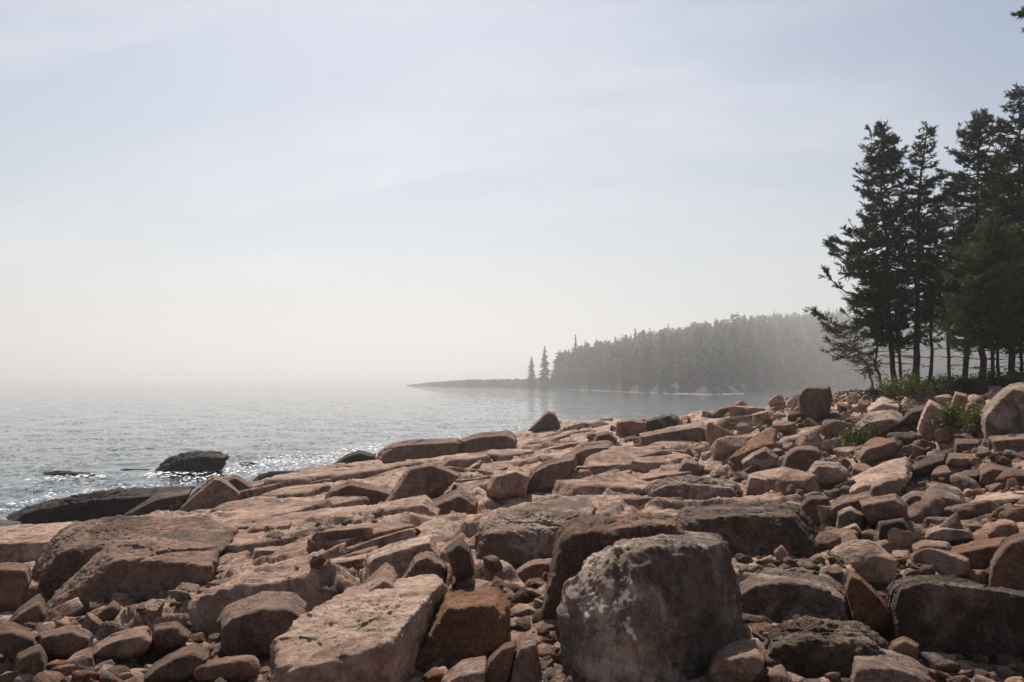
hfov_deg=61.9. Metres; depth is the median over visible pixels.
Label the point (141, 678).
loose stone
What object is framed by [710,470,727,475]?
loose stone
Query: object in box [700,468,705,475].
loose stone
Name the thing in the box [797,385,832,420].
boulder
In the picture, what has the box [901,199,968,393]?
spruce tree
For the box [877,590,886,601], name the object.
loose stone
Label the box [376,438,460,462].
boulder
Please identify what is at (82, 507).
boulder
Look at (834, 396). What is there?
loose stone
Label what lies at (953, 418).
shrub
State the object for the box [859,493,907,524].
boulder
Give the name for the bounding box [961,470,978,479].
boulder
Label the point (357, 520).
loose stone
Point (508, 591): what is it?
loose stone
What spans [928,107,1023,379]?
spruce tree
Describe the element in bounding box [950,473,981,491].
loose stone
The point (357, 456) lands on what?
boulder
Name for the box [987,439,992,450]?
loose stone
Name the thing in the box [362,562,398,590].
boulder
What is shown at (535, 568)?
boulder
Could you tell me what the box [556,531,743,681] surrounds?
boulder
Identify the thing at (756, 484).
boulder
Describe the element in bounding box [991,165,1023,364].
spruce tree
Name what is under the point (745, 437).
loose stone
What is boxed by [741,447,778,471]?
boulder
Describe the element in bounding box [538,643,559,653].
loose stone
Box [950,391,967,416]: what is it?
boulder
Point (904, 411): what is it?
loose stone
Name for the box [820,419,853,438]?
loose stone
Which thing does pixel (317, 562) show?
loose stone
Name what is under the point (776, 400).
loose stone
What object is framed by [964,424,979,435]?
loose stone
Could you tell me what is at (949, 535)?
boulder
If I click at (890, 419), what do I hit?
boulder
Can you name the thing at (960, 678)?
loose stone
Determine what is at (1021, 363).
spruce tree
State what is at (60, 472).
sea rock
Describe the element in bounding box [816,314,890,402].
spruce tree
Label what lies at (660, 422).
boulder
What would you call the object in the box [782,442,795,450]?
loose stone
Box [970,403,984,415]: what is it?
loose stone
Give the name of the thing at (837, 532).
loose stone
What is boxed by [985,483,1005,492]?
loose stone
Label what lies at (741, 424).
loose stone
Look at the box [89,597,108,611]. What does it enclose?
loose stone
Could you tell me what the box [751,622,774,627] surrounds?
loose stone
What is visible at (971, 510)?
loose stone
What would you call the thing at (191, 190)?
sky
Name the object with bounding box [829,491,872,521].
boulder
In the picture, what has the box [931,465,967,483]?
loose stone
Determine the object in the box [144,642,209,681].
boulder
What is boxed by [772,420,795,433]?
loose stone
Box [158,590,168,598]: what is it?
loose stone
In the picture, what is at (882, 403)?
boulder
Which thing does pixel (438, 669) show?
rubble
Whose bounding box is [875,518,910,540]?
boulder
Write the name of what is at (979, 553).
boulder
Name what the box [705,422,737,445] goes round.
loose stone
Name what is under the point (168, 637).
boulder
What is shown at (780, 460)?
loose stone
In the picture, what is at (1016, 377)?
shrub
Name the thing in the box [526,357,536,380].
spruce tree
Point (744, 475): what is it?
loose stone
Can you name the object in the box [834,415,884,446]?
shrub
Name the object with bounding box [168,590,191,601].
loose stone
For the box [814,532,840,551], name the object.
loose stone
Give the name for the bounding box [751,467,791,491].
boulder
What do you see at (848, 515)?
boulder
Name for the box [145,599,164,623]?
loose stone
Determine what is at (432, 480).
boulder
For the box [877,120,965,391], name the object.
spruce tree
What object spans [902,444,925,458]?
loose stone
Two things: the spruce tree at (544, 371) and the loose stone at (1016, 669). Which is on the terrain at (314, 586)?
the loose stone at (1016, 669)
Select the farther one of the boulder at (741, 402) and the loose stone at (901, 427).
the boulder at (741, 402)
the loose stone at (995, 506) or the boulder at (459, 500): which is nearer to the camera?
the loose stone at (995, 506)
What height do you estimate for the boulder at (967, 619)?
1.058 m
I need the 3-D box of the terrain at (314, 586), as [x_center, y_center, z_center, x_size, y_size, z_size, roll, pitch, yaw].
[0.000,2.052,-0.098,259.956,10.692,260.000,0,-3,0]
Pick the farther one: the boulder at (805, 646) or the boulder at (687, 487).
the boulder at (687, 487)
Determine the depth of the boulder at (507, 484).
18.96 m
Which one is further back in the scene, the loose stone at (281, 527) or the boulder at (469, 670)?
the loose stone at (281, 527)
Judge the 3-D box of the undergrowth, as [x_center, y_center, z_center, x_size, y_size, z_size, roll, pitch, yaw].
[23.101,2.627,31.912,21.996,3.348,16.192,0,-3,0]
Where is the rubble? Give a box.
[0,393,1023,681]
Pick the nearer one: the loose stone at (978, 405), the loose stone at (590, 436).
the loose stone at (978, 405)
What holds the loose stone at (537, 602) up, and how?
on the rubble
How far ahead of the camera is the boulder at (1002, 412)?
16.57 m
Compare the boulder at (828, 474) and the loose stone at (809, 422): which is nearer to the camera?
the boulder at (828, 474)
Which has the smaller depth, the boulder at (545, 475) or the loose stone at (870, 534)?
the loose stone at (870, 534)
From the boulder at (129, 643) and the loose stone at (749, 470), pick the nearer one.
the boulder at (129, 643)
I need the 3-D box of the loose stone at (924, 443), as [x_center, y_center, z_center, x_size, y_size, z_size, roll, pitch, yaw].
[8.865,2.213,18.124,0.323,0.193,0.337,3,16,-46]
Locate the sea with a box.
[0,382,879,523]
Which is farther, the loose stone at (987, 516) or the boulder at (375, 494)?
the boulder at (375, 494)
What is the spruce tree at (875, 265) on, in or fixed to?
on the terrain at (314, 586)
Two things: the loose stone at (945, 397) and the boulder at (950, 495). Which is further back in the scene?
the loose stone at (945, 397)
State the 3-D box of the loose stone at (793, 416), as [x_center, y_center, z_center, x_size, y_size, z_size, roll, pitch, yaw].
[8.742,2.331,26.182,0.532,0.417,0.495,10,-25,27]
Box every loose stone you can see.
[0,670,22,681]
[30,670,64,681]
[35,625,52,632]
[45,597,82,621]
[65,647,94,670]
[81,612,101,631]
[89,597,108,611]
[98,664,112,671]
[121,658,138,668]
[122,677,139,681]
[128,675,144,681]
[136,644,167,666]
[144,664,152,668]
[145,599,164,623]
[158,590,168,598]
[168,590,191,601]
[185,629,207,643]
[205,582,219,587]
[207,633,219,643]
[208,642,225,659]
[253,674,262,679]
[258,666,270,677]
[274,526,287,529]
[310,555,325,569]
[353,516,361,523]
[456,579,488,588]
[503,587,514,595]
[511,603,532,616]
[533,598,542,607]
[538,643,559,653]
[540,659,553,667]
[586,433,595,438]
[625,435,638,441]
[684,448,694,456]
[695,444,709,454]
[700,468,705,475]
[701,411,712,417]
[701,451,710,460]
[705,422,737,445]
[710,436,745,459]
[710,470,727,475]
[719,422,736,429]
[729,405,765,416]
[733,472,747,480]
[735,422,748,429]
[737,426,755,434]
[737,432,759,441]
[741,465,754,473]
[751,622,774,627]
[752,411,769,425]
[768,395,784,405]
[771,448,784,456]
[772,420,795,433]
[773,412,783,418]
[775,469,820,494]
[777,456,783,465]
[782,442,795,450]
[787,398,797,408]
[787,411,804,421]
[795,431,823,450]
[804,418,819,426]
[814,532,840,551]
[817,505,831,528]
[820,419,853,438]
[822,438,842,452]
[824,527,838,530]
[824,528,857,536]
[825,672,840,681]
[830,539,896,583]
[832,394,839,400]
[833,446,860,458]
[835,479,855,488]
[837,403,852,412]
[837,456,850,466]
[838,531,858,543]
[840,412,850,419]
[842,437,858,446]
[846,394,860,402]
[851,416,861,423]
[851,463,871,475]
[852,400,870,412]
[854,450,859,458]
[858,528,877,541]
[860,395,870,400]
[860,437,900,451]
[862,526,872,530]
[873,528,925,548]
[874,540,891,552]
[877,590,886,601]
[884,422,911,437]
[887,432,915,445]
[892,550,910,558]
[899,409,908,415]
[901,491,946,522]
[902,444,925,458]
[906,520,927,536]
[910,548,970,576]
[913,432,931,440]
[914,394,923,401]
[919,439,935,448]
[923,517,947,527]
[926,667,941,681]
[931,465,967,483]
[934,394,952,405]
[935,427,954,442]
[935,652,960,667]
[939,512,963,544]
[941,499,992,519]
[946,675,970,681]
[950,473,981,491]
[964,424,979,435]
[964,569,987,584]
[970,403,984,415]
[972,675,995,681]
[975,514,997,521]
[983,467,1023,488]
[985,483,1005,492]
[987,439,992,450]
[991,501,1000,510]
[999,507,1023,521]
[1002,450,1017,453]
[1004,503,1015,508]
[1010,666,1022,671]
[1014,451,1023,460]
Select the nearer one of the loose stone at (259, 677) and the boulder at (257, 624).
the loose stone at (259, 677)
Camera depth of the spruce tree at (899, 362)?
29.88 m
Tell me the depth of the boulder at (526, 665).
5.23 m
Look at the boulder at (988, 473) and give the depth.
13.20 m
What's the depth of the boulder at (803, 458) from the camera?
17.99 m
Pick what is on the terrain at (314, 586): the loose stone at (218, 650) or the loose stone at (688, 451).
the loose stone at (688, 451)
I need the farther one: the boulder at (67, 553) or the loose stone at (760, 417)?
the loose stone at (760, 417)
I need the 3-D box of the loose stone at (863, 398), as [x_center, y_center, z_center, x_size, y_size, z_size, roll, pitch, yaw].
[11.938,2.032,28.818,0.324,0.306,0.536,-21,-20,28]
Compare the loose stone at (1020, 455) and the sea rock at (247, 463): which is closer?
the loose stone at (1020, 455)
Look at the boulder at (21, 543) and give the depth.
14.22 m
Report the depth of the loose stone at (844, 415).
25.20 m
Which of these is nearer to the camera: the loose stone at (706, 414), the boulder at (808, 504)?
the boulder at (808, 504)
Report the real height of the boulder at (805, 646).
0.832 m
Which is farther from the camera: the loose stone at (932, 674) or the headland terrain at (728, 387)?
the headland terrain at (728, 387)
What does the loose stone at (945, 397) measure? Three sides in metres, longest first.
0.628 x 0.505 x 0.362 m
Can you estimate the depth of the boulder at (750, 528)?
8.81 m
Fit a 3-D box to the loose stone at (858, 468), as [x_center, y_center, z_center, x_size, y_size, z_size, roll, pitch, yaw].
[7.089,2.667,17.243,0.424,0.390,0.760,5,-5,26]
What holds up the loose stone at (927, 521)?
on the terrain at (314, 586)
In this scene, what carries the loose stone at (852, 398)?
on the terrain at (314, 586)
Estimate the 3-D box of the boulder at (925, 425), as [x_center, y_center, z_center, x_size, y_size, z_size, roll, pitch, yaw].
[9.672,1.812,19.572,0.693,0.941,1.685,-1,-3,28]
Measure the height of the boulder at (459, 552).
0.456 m
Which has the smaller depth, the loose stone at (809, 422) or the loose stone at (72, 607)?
the loose stone at (72, 607)
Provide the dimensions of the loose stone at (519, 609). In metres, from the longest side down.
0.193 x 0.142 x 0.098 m
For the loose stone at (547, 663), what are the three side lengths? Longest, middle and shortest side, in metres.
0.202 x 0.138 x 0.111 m
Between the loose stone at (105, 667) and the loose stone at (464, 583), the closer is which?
the loose stone at (105, 667)
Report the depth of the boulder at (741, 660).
5.25 m
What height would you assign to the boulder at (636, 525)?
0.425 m
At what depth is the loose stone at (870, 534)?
10.58 m
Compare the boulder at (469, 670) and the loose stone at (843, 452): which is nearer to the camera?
the boulder at (469, 670)
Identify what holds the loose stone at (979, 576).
on the terrain at (314, 586)
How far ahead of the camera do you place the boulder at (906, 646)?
6.02 m
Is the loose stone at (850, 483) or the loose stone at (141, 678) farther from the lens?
the loose stone at (850, 483)
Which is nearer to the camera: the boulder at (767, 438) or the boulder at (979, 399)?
the boulder at (979, 399)
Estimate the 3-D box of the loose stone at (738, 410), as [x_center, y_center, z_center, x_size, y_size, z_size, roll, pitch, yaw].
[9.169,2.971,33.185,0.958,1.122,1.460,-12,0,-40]
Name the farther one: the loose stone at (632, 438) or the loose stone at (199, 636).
the loose stone at (632, 438)
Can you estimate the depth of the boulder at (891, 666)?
5.23 m
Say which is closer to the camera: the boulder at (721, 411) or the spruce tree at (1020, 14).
the spruce tree at (1020, 14)
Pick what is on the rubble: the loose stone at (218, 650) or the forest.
the loose stone at (218, 650)
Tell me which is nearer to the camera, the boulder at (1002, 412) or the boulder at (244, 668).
the boulder at (244, 668)
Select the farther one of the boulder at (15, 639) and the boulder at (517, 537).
the boulder at (517, 537)
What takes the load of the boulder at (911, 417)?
on the terrain at (314, 586)
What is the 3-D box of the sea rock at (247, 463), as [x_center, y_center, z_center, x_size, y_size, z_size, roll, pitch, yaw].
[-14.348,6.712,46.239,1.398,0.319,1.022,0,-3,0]
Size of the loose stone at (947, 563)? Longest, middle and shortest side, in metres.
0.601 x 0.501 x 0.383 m
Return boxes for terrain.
[0,380,1023,681]
[406,323,1023,393]
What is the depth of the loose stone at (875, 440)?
18.64 m
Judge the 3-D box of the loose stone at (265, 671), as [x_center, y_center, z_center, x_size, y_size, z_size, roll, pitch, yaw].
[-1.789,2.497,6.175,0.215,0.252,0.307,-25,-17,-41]
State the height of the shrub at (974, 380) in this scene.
0.973 m
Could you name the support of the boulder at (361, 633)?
on the terrain at (314, 586)
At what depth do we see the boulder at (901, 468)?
14.73 m
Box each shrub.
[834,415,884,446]
[863,382,905,398]
[868,362,958,401]
[895,374,979,397]
[926,366,995,391]
[932,399,985,429]
[970,361,1023,387]
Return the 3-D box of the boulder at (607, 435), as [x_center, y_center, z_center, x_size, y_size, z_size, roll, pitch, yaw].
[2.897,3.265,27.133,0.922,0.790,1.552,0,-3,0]
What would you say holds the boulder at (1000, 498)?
on the terrain at (314, 586)
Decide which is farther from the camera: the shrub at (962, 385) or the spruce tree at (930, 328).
the spruce tree at (930, 328)
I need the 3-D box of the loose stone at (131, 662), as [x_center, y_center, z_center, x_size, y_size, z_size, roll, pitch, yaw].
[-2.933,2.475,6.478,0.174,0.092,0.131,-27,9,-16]
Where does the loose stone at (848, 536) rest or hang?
on the terrain at (314, 586)
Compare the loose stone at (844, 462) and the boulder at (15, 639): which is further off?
the loose stone at (844, 462)
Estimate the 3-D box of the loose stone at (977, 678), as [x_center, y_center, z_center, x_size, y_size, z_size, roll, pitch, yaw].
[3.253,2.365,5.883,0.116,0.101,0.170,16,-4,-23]
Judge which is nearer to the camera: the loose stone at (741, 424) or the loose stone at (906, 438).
the loose stone at (906, 438)
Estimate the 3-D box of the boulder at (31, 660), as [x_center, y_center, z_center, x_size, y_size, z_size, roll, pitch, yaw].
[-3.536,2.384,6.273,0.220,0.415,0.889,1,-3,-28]
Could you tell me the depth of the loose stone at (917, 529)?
10.76 m
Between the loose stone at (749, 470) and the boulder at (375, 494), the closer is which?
the loose stone at (749, 470)
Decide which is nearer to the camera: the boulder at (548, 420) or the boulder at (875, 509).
the boulder at (875, 509)
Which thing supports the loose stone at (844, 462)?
on the terrain at (314, 586)
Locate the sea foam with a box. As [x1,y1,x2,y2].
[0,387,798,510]
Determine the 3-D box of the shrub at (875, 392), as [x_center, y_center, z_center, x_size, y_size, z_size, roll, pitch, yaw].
[12.148,1.589,27.503,1.613,0.558,1.388,0,-3,0]
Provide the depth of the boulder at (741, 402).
38.07 m
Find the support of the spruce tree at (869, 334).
on the terrain at (314, 586)
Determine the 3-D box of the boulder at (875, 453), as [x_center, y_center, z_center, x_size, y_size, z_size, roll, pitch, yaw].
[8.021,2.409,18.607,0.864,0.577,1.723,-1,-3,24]
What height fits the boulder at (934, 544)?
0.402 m
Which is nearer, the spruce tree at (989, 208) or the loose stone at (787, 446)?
the loose stone at (787, 446)
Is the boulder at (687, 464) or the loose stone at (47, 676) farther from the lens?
the boulder at (687, 464)
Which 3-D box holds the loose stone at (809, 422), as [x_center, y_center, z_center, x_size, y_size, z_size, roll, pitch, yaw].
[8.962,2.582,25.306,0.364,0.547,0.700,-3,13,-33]
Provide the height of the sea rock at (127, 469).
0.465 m
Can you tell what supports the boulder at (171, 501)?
on the terrain at (314, 586)
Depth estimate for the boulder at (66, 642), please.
6.54 m
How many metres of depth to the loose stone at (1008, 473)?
13.03 m
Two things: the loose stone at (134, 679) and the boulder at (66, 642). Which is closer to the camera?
the loose stone at (134, 679)
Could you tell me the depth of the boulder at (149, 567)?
10.49 m
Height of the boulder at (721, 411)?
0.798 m
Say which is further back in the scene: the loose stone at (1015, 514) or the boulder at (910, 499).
the boulder at (910, 499)
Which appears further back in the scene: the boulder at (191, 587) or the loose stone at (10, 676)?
the boulder at (191, 587)
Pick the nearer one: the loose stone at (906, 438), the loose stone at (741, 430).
the loose stone at (906, 438)
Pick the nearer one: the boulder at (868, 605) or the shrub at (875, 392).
the boulder at (868, 605)
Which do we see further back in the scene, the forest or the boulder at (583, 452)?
the forest
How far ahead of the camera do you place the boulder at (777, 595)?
6.99 m
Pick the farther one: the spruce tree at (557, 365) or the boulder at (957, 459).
the spruce tree at (557, 365)
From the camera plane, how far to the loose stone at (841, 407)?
26.76 m
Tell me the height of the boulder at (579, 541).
1.213 m
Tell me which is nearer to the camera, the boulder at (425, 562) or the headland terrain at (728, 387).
the boulder at (425, 562)
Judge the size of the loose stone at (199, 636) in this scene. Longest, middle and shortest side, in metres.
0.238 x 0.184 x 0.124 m
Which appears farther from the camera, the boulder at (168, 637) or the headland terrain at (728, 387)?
the headland terrain at (728, 387)
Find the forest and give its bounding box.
[552,307,1023,389]
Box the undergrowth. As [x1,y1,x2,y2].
[783,375,1007,400]
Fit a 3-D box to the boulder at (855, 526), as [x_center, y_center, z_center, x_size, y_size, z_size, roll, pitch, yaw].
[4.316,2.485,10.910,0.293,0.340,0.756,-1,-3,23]
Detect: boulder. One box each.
[0,522,72,562]
[0,562,31,609]
[0,622,35,664]
[6,486,195,522]
[7,594,47,625]
[14,644,47,673]
[31,515,238,599]
[37,625,93,660]
[47,536,219,615]
[92,626,152,661]
[124,489,191,515]
[124,602,144,607]
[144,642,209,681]
[151,621,190,654]
[175,582,198,592]
[178,475,240,511]
[193,655,259,681]
[216,591,306,660]
[226,474,252,490]
[270,574,448,681]
[325,480,391,504]
[334,450,375,463]
[360,495,440,515]
[361,533,440,583]
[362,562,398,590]
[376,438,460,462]
[384,462,460,501]
[402,551,447,584]
[415,587,510,671]
[432,488,478,515]
[441,656,486,681]
[445,536,473,580]
[460,430,516,452]
[475,496,596,569]
[485,467,529,500]
[486,640,516,681]
[510,639,540,681]
[516,558,551,582]
[527,455,577,492]
[528,411,559,431]
[542,514,620,619]
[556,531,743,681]
[562,440,614,465]
[593,431,616,445]
[608,512,690,538]
[616,419,646,435]
[639,422,706,446]
[644,413,679,431]
[645,474,742,499]
[676,500,819,557]
[678,458,700,475]
[707,638,764,681]
[711,405,730,417]
[720,428,777,468]
[731,399,748,405]
[739,567,851,622]
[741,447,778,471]
[746,474,771,495]
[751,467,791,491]
[764,615,888,677]
[781,445,821,471]
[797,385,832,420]
[799,495,830,526]
[807,461,848,488]
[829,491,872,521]
[836,506,863,529]
[842,522,861,537]
[844,570,892,634]
[849,456,912,494]
[849,648,928,681]
[852,410,902,440]
[858,437,900,462]
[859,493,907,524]
[867,397,900,412]
[870,475,901,496]
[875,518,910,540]
[886,575,1023,663]
[890,636,919,659]
[902,405,925,426]
[905,495,920,503]
[912,451,946,476]
[912,539,951,551]
[917,399,947,434]
[924,482,965,506]
[925,525,972,543]
[945,453,971,466]
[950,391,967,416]
[951,537,1004,569]
[954,438,979,452]
[960,520,982,531]
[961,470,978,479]
[965,395,985,414]
[974,486,1023,505]
[977,463,1006,486]
[980,382,1023,440]
[987,519,1017,537]
[988,433,1023,451]
[988,531,1023,590]
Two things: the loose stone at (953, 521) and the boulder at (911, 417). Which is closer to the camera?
the loose stone at (953, 521)
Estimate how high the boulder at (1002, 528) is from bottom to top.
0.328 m
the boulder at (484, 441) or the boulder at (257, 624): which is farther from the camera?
the boulder at (484, 441)
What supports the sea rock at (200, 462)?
in the sea
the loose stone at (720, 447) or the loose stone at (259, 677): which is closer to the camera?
the loose stone at (259, 677)
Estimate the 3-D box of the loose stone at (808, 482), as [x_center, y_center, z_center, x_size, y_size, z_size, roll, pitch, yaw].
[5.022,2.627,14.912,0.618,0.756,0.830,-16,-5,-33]
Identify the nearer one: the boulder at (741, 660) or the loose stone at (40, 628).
the boulder at (741, 660)
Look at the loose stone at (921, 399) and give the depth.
24.05 m
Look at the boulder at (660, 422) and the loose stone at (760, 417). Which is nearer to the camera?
the loose stone at (760, 417)
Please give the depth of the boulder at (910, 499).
11.94 m
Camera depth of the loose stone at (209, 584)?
8.56 m
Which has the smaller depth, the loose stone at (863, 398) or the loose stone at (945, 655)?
the loose stone at (945, 655)
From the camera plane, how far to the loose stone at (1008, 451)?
14.48 m
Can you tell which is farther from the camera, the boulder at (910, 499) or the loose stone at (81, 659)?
the boulder at (910, 499)
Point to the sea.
(109, 430)
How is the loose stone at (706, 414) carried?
on the terrain at (314, 586)
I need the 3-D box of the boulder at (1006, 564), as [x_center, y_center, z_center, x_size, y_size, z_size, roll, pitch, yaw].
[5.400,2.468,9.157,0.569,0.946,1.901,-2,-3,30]
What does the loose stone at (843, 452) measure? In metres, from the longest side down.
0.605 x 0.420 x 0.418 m
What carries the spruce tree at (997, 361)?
on the terrain at (314, 586)
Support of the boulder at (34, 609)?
on the terrain at (314, 586)
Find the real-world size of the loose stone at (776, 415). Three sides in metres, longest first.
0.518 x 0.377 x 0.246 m
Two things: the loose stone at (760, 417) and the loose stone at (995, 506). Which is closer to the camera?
the loose stone at (995, 506)
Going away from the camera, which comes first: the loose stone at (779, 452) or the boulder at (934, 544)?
the boulder at (934, 544)
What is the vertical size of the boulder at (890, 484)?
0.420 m
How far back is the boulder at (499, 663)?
5.22 m
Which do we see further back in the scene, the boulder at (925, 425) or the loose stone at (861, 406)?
the loose stone at (861, 406)
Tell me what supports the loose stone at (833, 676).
on the terrain at (314, 586)
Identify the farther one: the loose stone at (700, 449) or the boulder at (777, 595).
the loose stone at (700, 449)
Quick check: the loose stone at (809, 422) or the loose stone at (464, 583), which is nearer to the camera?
the loose stone at (464, 583)
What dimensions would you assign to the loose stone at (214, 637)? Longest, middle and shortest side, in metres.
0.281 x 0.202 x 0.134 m
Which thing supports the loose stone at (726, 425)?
on the terrain at (314, 586)
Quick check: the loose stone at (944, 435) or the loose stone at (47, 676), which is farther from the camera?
the loose stone at (944, 435)
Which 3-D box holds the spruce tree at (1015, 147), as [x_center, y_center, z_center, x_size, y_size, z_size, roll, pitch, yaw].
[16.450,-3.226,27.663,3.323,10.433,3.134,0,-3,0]
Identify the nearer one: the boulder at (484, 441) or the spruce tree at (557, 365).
the boulder at (484, 441)
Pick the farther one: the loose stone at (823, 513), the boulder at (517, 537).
the loose stone at (823, 513)
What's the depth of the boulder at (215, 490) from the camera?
23.37 m
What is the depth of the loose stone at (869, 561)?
8.39 m
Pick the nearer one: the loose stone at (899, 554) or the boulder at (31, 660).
the boulder at (31, 660)
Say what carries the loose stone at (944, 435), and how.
on the terrain at (314, 586)
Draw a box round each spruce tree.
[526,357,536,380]
[533,346,550,381]
[554,357,560,379]
[802,119,926,386]
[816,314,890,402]
[846,278,906,396]
[876,234,923,382]
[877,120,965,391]
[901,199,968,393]
[927,172,973,380]
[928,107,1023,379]
[930,211,1023,394]
[947,145,1022,377]
[970,81,1023,382]
[986,241,1018,376]
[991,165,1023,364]
[991,245,1023,375]
[1009,5,1023,32]
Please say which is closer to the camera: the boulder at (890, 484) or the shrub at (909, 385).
the boulder at (890, 484)
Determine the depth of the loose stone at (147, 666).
6.35 m
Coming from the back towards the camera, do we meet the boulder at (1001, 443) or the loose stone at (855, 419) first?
the loose stone at (855, 419)
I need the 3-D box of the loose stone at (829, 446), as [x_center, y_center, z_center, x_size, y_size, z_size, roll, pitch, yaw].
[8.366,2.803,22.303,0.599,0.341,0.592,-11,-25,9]
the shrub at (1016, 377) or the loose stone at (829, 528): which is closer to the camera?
the loose stone at (829, 528)
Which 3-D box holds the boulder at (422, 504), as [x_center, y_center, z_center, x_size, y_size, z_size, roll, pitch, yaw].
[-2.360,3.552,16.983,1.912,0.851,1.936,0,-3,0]
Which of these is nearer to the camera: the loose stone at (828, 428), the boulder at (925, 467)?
the boulder at (925, 467)
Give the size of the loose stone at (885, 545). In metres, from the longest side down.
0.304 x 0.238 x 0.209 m
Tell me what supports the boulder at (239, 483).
on the terrain at (314, 586)
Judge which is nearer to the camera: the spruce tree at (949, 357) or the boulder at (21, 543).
the boulder at (21, 543)
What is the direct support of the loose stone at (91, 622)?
on the boulder at (129, 643)
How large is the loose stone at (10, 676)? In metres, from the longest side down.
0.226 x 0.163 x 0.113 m
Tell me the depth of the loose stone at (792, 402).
33.44 m
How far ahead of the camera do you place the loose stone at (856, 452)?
18.72 m
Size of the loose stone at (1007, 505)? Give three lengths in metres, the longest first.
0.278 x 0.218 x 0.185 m
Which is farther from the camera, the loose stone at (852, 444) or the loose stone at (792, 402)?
the loose stone at (792, 402)
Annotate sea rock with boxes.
[40,470,93,475]
[121,468,150,470]
[155,450,228,473]
[239,462,256,464]
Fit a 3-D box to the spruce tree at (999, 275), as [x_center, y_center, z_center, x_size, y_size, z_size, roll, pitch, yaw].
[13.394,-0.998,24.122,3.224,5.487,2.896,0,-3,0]
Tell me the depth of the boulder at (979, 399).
20.11 m
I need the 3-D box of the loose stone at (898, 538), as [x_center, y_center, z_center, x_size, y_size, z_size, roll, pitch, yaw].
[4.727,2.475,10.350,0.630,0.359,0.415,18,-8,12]
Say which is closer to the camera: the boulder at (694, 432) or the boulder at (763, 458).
the boulder at (763, 458)
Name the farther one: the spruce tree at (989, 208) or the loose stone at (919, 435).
the spruce tree at (989, 208)
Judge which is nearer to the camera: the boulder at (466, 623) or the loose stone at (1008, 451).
the boulder at (466, 623)
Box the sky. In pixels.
[0,0,1023,381]
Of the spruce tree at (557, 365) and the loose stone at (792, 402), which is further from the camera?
the spruce tree at (557, 365)

